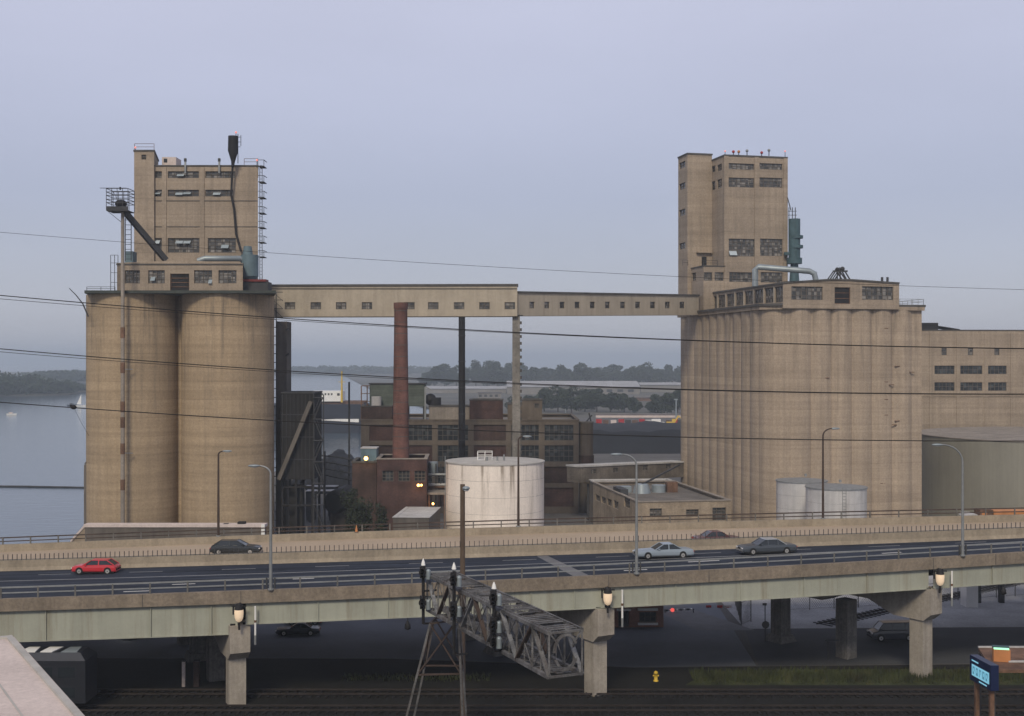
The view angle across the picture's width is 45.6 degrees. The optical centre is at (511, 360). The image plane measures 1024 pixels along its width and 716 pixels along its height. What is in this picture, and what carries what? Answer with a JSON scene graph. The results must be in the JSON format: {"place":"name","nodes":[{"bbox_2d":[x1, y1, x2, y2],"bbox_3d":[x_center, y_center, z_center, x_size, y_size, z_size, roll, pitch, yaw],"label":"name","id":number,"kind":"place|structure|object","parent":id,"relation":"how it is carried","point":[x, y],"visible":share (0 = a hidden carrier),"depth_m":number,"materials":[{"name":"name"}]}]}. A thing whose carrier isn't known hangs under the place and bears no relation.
{"place":"outdoors","nodes":[
{"label":"outdoors","id":0,"kind":"place"},
{"bbox_2d":[0,390,85,396],"bbox_3d":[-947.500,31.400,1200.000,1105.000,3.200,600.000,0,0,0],"label":"wooded spit","id":1,"kind":"structure","parent":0,"point":[42,394],"depth_m":1072.24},
{"bbox_2d":[0,370,85,395],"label":"shore wood","id":2,"kind":"object","parent":1,"relation":"on","point":[12,384],"visible":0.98,"depth_m":1084.27,"materials":[{"name":"plant"}]},
{"bbox_2d":[0,372,423,382],"bbox_3d":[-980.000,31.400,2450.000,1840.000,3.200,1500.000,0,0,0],"label":"island","id":3,"kind":"structure","parent":0,"point":[13,373],"depth_m":2618.68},
{"bbox_2d":[20,369,85,380],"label":"island wood","id":4,"kind":"object","parent":3,"relation":"on","point":[72,375],"visible":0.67,"depth_m":1721.40,"materials":[{"name":"plant"}]},
{"bbox_2d":[274,365,449,373],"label":"horizon wood","id":5,"kind":"object","parent":3,"relation":"on","point":[356,369],"visible":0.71,"depth_m":2680.41,"materials":[{"name":"plant"}]},
{"bbox_2d":[277,391,323,533],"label":"loading house","id":6,"kind":"structure","parent":0,"point":[301,450],"depth_m":187.00,"materials":[{"name":"metal"}]},
{"bbox_2d":[305,489,334,522],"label":"flat wagon","id":7,"kind":"object","parent":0,"point":[308,501],"visible":0.29,"depth_m":225.00,"materials":[{"name":"metal"}]},
{"bbox_2d":[322,382,352,530],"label":"pipe bridge","id":8,"kind":"structure","parent":0,"point":[348,466],"depth_m":213.85,"materials":[{"name":"metal"}]},
{"bbox_2d":[0,363,680,543],"bbox_3d":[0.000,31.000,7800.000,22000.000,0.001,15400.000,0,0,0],"label":"lake water","id":9,"kind":"structure","parent":0,"point":[42,445],"depth_m":439.11,"materials":[{"name":"blue liquid"}]},
{"bbox_2d":[274,371,369,432],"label":"lake ship","id":10,"kind":"object","parent":9,"relation":"on","point":[335,406],"visible":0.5,"depth_m":520.00,"materials":[{"name":"white paint"}]},
{"bbox_2d":[351,446,378,530],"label":"brick building","id":11,"kind":"structure","parent":0,"point":[364,477],"depth_m":186.09,"materials":[{"name":"brown brick"}]},
{"bbox_2d":[361,383,426,418],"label":"cooling tower","id":12,"kind":"structure","parent":0,"point":[381,394],"depth_m":246.00,"materials":[{"name":"metal"}]},
{"bbox_2d":[426,386,506,392],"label":"warehouse","id":13,"kind":"structure","parent":0,"point":[454,389],"depth_m":1120.00,"materials":[{"name":"metal"}]},
{"bbox_2d":[406,571,583,715],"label":"signal bridge","id":14,"kind":"structure","parent":0,"point":[475,594],"depth_m":77.99,"materials":[{"name":"metal"}]},
{"bbox_2d":[419,558,436,624],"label":"railway signal","id":15,"kind":"object","parent":14,"relation":"attached to","point":[424,573],"visible":1,"depth_m":87.50,"materials":[{"name":"black metal"}]},
{"bbox_2d":[449,563,467,655],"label":"railway signal","id":16,"kind":"object","parent":14,"relation":"attached to","point":[454,609],"visible":0.99,"depth_m":81.87,"materials":[{"name":"black metal"}]},
{"bbox_2d":[489,582,508,651],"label":"railway signal","id":17,"kind":"object","parent":14,"relation":"attached to","point":[495,625],"visible":1,"depth_m":75.35,"materials":[{"name":"black metal"}]},
{"bbox_2d":[0,538,1023,597],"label":"expressway road","id":18,"kind":"structure","parent":0,"point":[38,578],"depth_m":116.00,"materials":[{"name":"asphalt"}]},
{"bbox_2d":[71,558,120,574],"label":"car","id":19,"kind":"object","parent":18,"relation":"on","point":[103,565],"visible":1,"depth_m":117.65,"materials":[{"name":"red metal"}]},
{"bbox_2d":[20,542,1018,580],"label":"lane markings","id":20,"kind":"object","parent":18,"relation":"on","point":[465,566],"visible":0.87,"depth_m":117.01,"materials":[{"name":"paint"}]},
{"bbox_2d":[537,556,586,575],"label":"joint patch","id":21,"kind":"object","parent":18,"relation":"on","point":[550,560],"visible":0.8,"depth_m":115.39,"materials":[{"name":"concrete"}]},
{"bbox_2d":[632,542,693,559],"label":"car","id":22,"kind":"object","parent":18,"relation":"on","point":[664,549],"visible":0.98,"depth_m":118.07,"materials":[{"name":"silver metal"}]},
{"bbox_2d":[736,537,796,554],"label":"car","id":23,"kind":"object","parent":18,"relation":"on","point":[765,545],"visible":0.99,"depth_m":119.47,"materials":[{"name":"grey metal"}]},
{"bbox_2d":[0,522,1023,559],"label":"concrete road","id":24,"kind":"structure","parent":0,"point":[513,539],"depth_m":133.50,"materials":[{"name":"concrete"}]},
{"bbox_2d":[210,539,261,553],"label":"car","id":25,"kind":"object","parent":24,"relation":"on","point":[223,545],"visible":0.77,"depth_m":127.15,"materials":[{"name":"black metal"}]},
{"bbox_2d":[691,530,737,539],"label":"car","id":26,"kind":"object","parent":24,"relation":"on","point":[714,533],"visible":0.16,"depth_m":125.96,"materials":[{"name":"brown metal"}]},
{"bbox_2d":[0,0,1023,362],"label":"sky","id":27,"kind":"structure","parent":0,"point":[550,136],"materials":[{"name":"grey"}]},
{"bbox_2d":[345,375,680,417],"bbox_3d":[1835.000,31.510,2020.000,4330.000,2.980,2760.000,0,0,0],"label":"land","id":28,"kind":"structure","parent":0,"point":[449,398],"depth_m":961.49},
{"bbox_2d":[424,366,442,385],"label":"tree","id":29,"kind":"object","parent":28,"relation":"on","point":[435,372],"visible":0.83,"depth_m":1377.20,"materials":[{"name":"green plant"}]},
{"bbox_2d":[438,363,455,385],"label":"tree","id":30,"kind":"object","parent":28,"relation":"on","point":[447,375],"visible":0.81,"depth_m":1387.13,"materials":[{"name":"green plant"}]},
{"bbox_2d":[473,360,497,385],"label":"tree","id":31,"kind":"object","parent":28,"relation":"on","point":[485,374],"visible":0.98,"depth_m":1387.29,"materials":[{"name":"green plant"}]},
{"bbox_2d":[487,360,511,385],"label":"tree","id":32,"kind":"object","parent":28,"relation":"on","point":[500,371],"visible":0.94,"depth_m":1385.49,"materials":[{"name":"green plant"}]},
{"bbox_2d":[544,385,564,411],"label":"tree","id":33,"kind":"object","parent":28,"relation":"on","point":[551,401],"visible":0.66,"depth_m":702.66,"materials":[{"name":"green plant"}]},
{"bbox_2d":[558,387,583,413],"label":"tree","id":34,"kind":"object","parent":28,"relation":"on","point":[566,398],"visible":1,"depth_m":676.63,"materials":[{"name":"green plant"}]},
{"bbox_2d":[567,362,590,380],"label":"tree","id":35,"kind":"object","parent":28,"relation":"on","point":[579,373],"visible":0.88,"depth_m":1354.87,"materials":[{"name":"green plant"}]},
{"bbox_2d":[584,388,606,411],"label":"tree","id":36,"kind":"object","parent":28,"relation":"on","point":[597,393],"visible":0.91,"depth_m":710.52,"materials":[{"name":"green plant"}]},
{"bbox_2d":[598,392,620,411],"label":"tree","id":37,"kind":"object","parent":28,"relation":"on","point":[610,400],"visible":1,"depth_m":704.21,"materials":[{"name":"green plant"}]},
{"bbox_2d":[606,364,622,380],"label":"tree","id":38,"kind":"object","parent":28,"relation":"on","point":[613,373],"visible":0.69,"depth_m":1440.69,"materials":[{"name":"green plant"}]},
{"bbox_2d":[595,414,680,417],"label":"wall","id":39,"kind":"structure","parent":28,"relation":"on","point":[634,415],"depth_m":640.00,"materials":[{"name":"grey concrete"}]},
{"bbox_2d":[637,362,652,381],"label":"tree","id":40,"kind":"object","parent":28,"relation":"on","point":[647,376],"visible":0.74,"depth_m":1399.14,"materials":[{"name":"green plant"}]},
{"bbox_2d":[657,392,675,413],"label":"tree","id":41,"kind":"object","parent":28,"relation":"on","point":[666,399],"visible":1,"depth_m":669.20,"materials":[{"name":"green plant"}]},
{"bbox_2d":[506,381,639,393],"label":"warehouse","id":42,"kind":"structure","parent":0,"point":[533,388],"depth_m":1085.81,"materials":[{"name":"grey metal"}]},
{"bbox_2d":[167,418,1019,667],"bbox_3d":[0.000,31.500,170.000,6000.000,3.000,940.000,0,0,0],"label":"ground","id":43,"kind":"structure","parent":0,"point":[728,615],"depth_m":229.92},
{"bbox_2d":[0,635,84,715],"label":"foreground building","id":44,"kind":"structure","parent":43,"relation":"on","point":[29,686],"depth_m":55.57,"materials":[{"name":"grey concrete"}]},
{"bbox_2d":[70,521,267,541],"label":"dock wall","id":45,"kind":"structure","parent":43,"relation":"on","point":[91,528],"depth_m":150.00,"materials":[{"name":"concrete"}]},
{"bbox_2d":[69,135,275,534],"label":"grain elevator","id":46,"kind":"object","parent":43,"relation":"on","point":[148,468],"visible":0.91,"depth_m":179.95,"materials":[{"name":"concrete"}]},
{"bbox_2d":[274,292,290,533],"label":"bin tower","id":47,"kind":"structure","parent":43,"relation":"on","point":[283,350],"depth_m":194.00,"materials":[{"name":"metal"}]},
{"bbox_2d":[291,449,354,487],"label":"coal pile","id":48,"kind":"object","parent":43,"relation":"on","point":[337,481],"visible":0.29,"depth_m":291.12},
{"bbox_2d":[324,485,351,531],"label":"horizontal tank","id":49,"kind":"object","parent":43,"relation":"on","point":[334,507],"visible":0.59,"depth_m":200.45,"materials":[{"name":"black metal"}]},
{"bbox_2d":[340,487,357,531],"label":"bush","id":50,"kind":"object","parent":43,"relation":"on","point":[350,501],"visible":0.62,"depth_m":181.63,"materials":[{"name":"green plant"}]},
{"bbox_2d":[352,497,373,530],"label":"bush","id":51,"kind":"object","parent":43,"relation":"on","point":[361,510],"visible":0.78,"depth_m":177.52,"materials":[{"name":"green plant"}]},
{"bbox_2d":[374,502,388,530],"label":"bush","id":52,"kind":"object","parent":43,"relation":"on","point":[381,515],"visible":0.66,"depth_m":175.73,"materials":[{"name":"green plant"}]},
{"bbox_2d":[19,602,755,666],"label":"parking lot","id":53,"kind":"structure","parent":43,"relation":"on","point":[672,643],"depth_m":128.73,"materials":[{"name":"asphalt"}]},
{"bbox_2d":[275,622,320,635],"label":"car","id":54,"kind":"object","parent":53,"relation":"on","point":[309,629],"visible":0.97,"depth_m":132.74,"materials":[{"name":"black metal"}]},
{"bbox_2d":[605,604,663,626],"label":"brick hut","id":55,"kind":"object","parent":53,"relation":"on","point":[648,616],"visible":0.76,"depth_m":137.09,"materials":[{"name":"brown brick"}]},
{"bbox_2d":[272,284,522,456],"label":"conveyor gallery","id":56,"kind":"object","parent":43,"relation":"on","point":[380,300],"visible":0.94,"depth_m":195.50,"materials":[{"name":"concrete"}]},
{"bbox_2d":[517,291,699,315],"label":"conveyor gallery","id":57,"kind":"object","parent":56,"relation":"attached to","point":[534,303],"visible":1,"depth_m":214.41,"materials":[{"name":"concrete"}]},
{"bbox_2d":[392,302,408,457],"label":"chimney","id":58,"kind":"object","parent":43,"relation":"on","point":[400,447],"visible":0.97,"depth_m":189.01,"materials":[{"name":"brick"}]},
{"bbox_2d":[376,454,429,530],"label":"brick building","id":59,"kind":"structure","parent":43,"relation":"on","point":[398,488],"depth_m":185.15,"materials":[{"name":"brown brick"}]},
{"bbox_2d":[392,507,440,529],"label":"shed","id":60,"kind":"structure","parent":43,"relation":"on","point":[415,514],"depth_m":172.30,"materials":[{"name":"metal"}]},
{"bbox_2d":[427,461,445,528],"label":"pipe rack","id":61,"kind":"object","parent":43,"relation":"on","point":[432,468],"visible":0.52,"depth_m":191.83,"materials":[{"name":"grey metal"}]},
{"bbox_2d":[458,317,465,457],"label":"steel stack","id":62,"kind":"object","parent":43,"relation":"on","point":[461,433],"visible":0.67,"depth_m":230.45,"materials":[{"name":"metal"}]},
{"bbox_2d":[360,398,578,512],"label":"factory","id":63,"kind":"structure","parent":43,"relation":"on","point":[557,453],"depth_m":239.28,"materials":[{"name":"brick"}]},
{"bbox_2d":[424,386,440,418],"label":"cyclone","id":64,"kind":"object","parent":63,"relation":"on","point":[432,399],"visible":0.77,"depth_m":244.83,"materials":[{"name":"black metal"}]},
{"bbox_2d":[445,451,544,528],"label":"storage tank","id":65,"kind":"object","parent":43,"relation":"on","point":[491,483],"visible":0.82,"depth_m":179.66,"materials":[{"name":"metal"}]},
{"bbox_2d":[0,514,1023,703],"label":"viaduct","id":66,"kind":"object","parent":43,"relation":"on","point":[203,625],"visible":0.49,"depth_m":109.40,"materials":[{"name":"concrete"}]},
{"bbox_2d":[216,450,231,536],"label":"street lamp","id":67,"kind":"object","parent":66,"relation":"on","point":[218,517],"visible":1,"depth_m":135.77,"materials":[{"name":"metal"}]},
{"bbox_2d":[248,464,275,589],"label":"street lamp","id":68,"kind":"object","parent":66,"relation":"on","point":[270,535],"visible":1,"depth_m":104.90,"materials":[{"name":"metal"}]},
{"bbox_2d":[0,522,1023,570],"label":"median barrier","id":69,"kind":"object","parent":66,"relation":"on","point":[421,552],"visible":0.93,"depth_m":121.52,"materials":[{"name":"concrete"}]},
{"bbox_2d":[0,541,1023,598],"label":"railing","id":70,"kind":"object","parent":66,"relation":"on","point":[485,570],"visible":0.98,"depth_m":107.11,"materials":[{"name":"metal"}]},
{"bbox_2d":[0,507,1023,544],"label":"railing","id":71,"kind":"object","parent":66,"relation":"on","point":[501,524],"visible":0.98,"depth_m":136.62,"materials":[{"name":"metal"}]},
{"bbox_2d":[516,435,531,526],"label":"street lamp","id":72,"kind":"object","parent":66,"relation":"on","point":[518,501],"visible":1,"depth_m":136.63,"materials":[{"name":"metal"}]},
{"bbox_2d":[611,453,640,573],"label":"street lamp","id":73,"kind":"object","parent":66,"relation":"on","point":[636,516],"visible":1,"depth_m":108.38,"materials":[{"name":"metal"}]},
{"bbox_2d":[821,427,839,518],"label":"street lamp","id":74,"kind":"object","parent":66,"relation":"on","point":[834,428],"visible":1,"depth_m":138.34,"materials":[{"name":"metal"}]},
{"bbox_2d":[932,444,966,555],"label":"street lamp","id":75,"kind":"object","parent":66,"relation":"on","point":[962,516],"visible":1,"depth_m":114.94,"materials":[{"name":"metal"}]},
{"bbox_2d":[74,658,1023,715],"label":"rail bed","id":76,"kind":"object","parent":43,"relation":"on","point":[139,673],"visible":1,"depth_m":111.80,"materials":[{"name":"gravel"}]},
{"bbox_2d":[342,671,490,681],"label":"weeds","id":77,"kind":"object","parent":76,"relation":"on","point":[356,677],"visible":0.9,"depth_m":114.86,"materials":[{"name":"green plant"}]},
{"bbox_2d":[460,484,469,715],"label":"wood pole","id":78,"kind":"object","parent":76,"relation":"on","point":[463,488],"visible":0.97,"depth_m":95.83,"materials":[{"name":"wood"}]},
{"bbox_2d":[75,704,1023,714],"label":"railway track","id":79,"kind":"structure","parent":76,"relation":"on","point":[546,709],"depth_m":104.59,"materials":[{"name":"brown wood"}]},
{"bbox_2d":[24,647,96,702],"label":"railway coach","id":80,"kind":"object","parent":79,"relation":"on","point":[71,672],"visible":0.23,"depth_m":103.06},
{"bbox_2d":[97,689,1023,697],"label":"railway track","id":81,"kind":"structure","parent":76,"relation":"on","point":[520,694],"depth_m":108.84,"materials":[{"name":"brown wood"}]},
{"bbox_2d":[970,654,998,715],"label":"lit sign","id":82,"kind":"object","parent":76,"relation":"on","point":[984,672],"visible":1,"depth_m":75.25,"materials":[{"name":"blue"}]},
{"bbox_2d":[977,645,1023,715],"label":"roof shelter","id":83,"kind":"object","parent":76,"relation":"on","point":[1007,659],"visible":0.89,"depth_m":77.14,"materials":[{"name":"orange metal"}]},
{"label":"cable pole","id":84,"kind":"object","parent":76,"relation":"on","visible":0},
{"bbox_2d":[0,348,970,393],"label":"cable","id":85,"kind":"object","parent":84,"relation":"attached to","point":[487,381],"visible":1,"depth_m":59.98,"materials":[{"name":"black metal"}]},
{"bbox_2d":[5,299,991,348],"bbox_3d":[-0.001,-2.784,60.400,91.326,4.579,0.025,0,0,0],"label":"cable","id":86,"kind":"object","parent":84,"relation":"attached to","point":[411,327],"visible":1,"depth_m":60.39,"materials":[{"name":"black metal"}]},
{"bbox_2d":[0,402,1023,441],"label":"cable","id":87,"kind":"object","parent":84,"relation":"attached to","point":[508,431],"visible":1,"depth_m":59.98,"materials":[{"name":"black metal"}]},
{"bbox_2d":[0,295,1023,348],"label":"cable","id":88,"kind":"object","parent":84,"relation":"attached to","point":[511,332],"visible":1,"depth_m":59.98,"materials":[{"name":"black metal"}]},
{"bbox_2d":[5,352,1023,394],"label":"cable","id":89,"kind":"object","parent":84,"relation":"attached to","point":[517,384],"visible":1,"depth_m":60.39,"materials":[{"name":"black metal"}]},
{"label":"cable pole","id":90,"kind":"object","parent":76,"relation":"on","visible":0},
{"bbox_2d":[1,232,1023,289],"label":"cable","id":91,"kind":"object","parent":90,"relation":"attached to","point":[506,267],"visible":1,"depth_m":71.99,"materials":[{"name":"black metal"}]},
{"bbox_2d":[579,413,593,512],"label":"chimney","id":92,"kind":"object","parent":43,"relation":"on","point":[586,455],"visible":0.78,"depth_m":239.74,"materials":[{"name":"metal"}]},
{"bbox_2d":[566,460,683,519],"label":"covered conveyor","id":93,"kind":"object","parent":43,"relation":"on","point":[579,473],"visible":0.97,"depth_m":233.79,"materials":[{"name":"grey"}]},
{"bbox_2d":[593,421,680,453],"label":"coal pile","id":94,"kind":"object","parent":43,"relation":"on","point":[606,444],"visible":0.25,"depth_m":399.09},
{"bbox_2d":[677,149,925,520],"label":"grain elevator","id":95,"kind":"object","parent":43,"relation":"on","point":[735,224],"visible":0.98,"depth_m":213.47,"materials":[{"name":"concrete"}]},
{"bbox_2d":[775,474,827,519],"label":"storage tank","id":96,"kind":"object","parent":43,"relation":"on","point":[790,494],"visible":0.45,"depth_m":180.20,"materials":[{"name":"silver metal"}]},
{"bbox_2d":[722,575,1023,628],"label":"gravel yard","id":97,"kind":"structure","parent":43,"relation":"on","point":[990,611],"depth_m":144.49,"materials":[{"name":"gravel"}]},
{"bbox_2d":[805,480,867,518],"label":"storage tank","id":98,"kind":"object","parent":97,"relation":"on","point":[839,496],"visible":0.45,"depth_m":169.54,"materials":[{"name":"silver metal"}]},
{"bbox_2d":[791,583,1023,609],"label":"chain fence","id":99,"kind":"object","parent":97,"relation":"on","point":[858,604],"visible":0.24,"depth_m":151.73,"materials":[{"name":"metal"}]},
{"bbox_2d":[813,583,1021,626],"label":"railway track","id":100,"kind":"structure","parent":97,"relation":"on","point":[869,613],"depth_m":144.75,"materials":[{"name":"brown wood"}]},
{"bbox_2d":[959,513,977,607],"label":"site cabin","id":101,"kind":"object","parent":97,"relation":"on","point":[968,597],"visible":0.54,"depth_m":148.00,"materials":[{"name":"metal"}]},
{"bbox_2d":[974,509,1023,602],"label":"flatbed load","id":102,"kind":"object","parent":97,"relation":"on","point":[1001,598],"visible":0.2,"depth_m":150.70,"materials":[{"name":"orange paint"}]},
{"bbox_2d":[922,427,1023,515],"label":"storage tank","id":103,"kind":"object","parent":43,"relation":"on","point":[993,474],"visible":0.74,"depth_m":226.75,"materials":[{"name":"metal"}]},
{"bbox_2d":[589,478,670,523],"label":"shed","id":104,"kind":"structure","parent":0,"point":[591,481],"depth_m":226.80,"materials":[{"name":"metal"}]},
{"bbox_2d":[638,382,680,391],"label":"warehouse","id":105,"kind":"structure","parent":0,"point":[674,385],"depth_m":1150.00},
{"bbox_2d":[593,464,731,523],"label":"building","id":106,"kind":"structure","parent":0,"point":[655,498],"depth_m":195.97,"materials":[{"name":"concrete"}]},
{"bbox_2d":[664,605,752,629],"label":"access path","id":107,"kind":"structure","parent":0,"point":[697,620],"depth_m":140.57,"materials":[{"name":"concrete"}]},
{"bbox_2d":[686,663,1023,684],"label":"grass","id":108,"kind":"structure","parent":0,"point":[807,674],"depth_m":115.00,"materials":[{"name":"plant"}]},
{"bbox_2d":[745,627,1023,665],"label":"service road","id":109,"kind":"structure","parent":0,"point":[949,646],"depth_m":127.82,"materials":[{"name":"asphalt"}]},
{"bbox_2d":[867,620,909,641],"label":"van","id":110,"kind":"object","parent":109,"relation":"on","point":[881,630],"visible":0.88,"depth_m":130.19,"materials":[{"name":"grey metal"}]},
{"bbox_2d":[922,323,1023,428],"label":"storage building","id":111,"kind":"structure","parent":0,"point":[973,370],"depth_m":275.94,"materials":[{"name":"concrete"}]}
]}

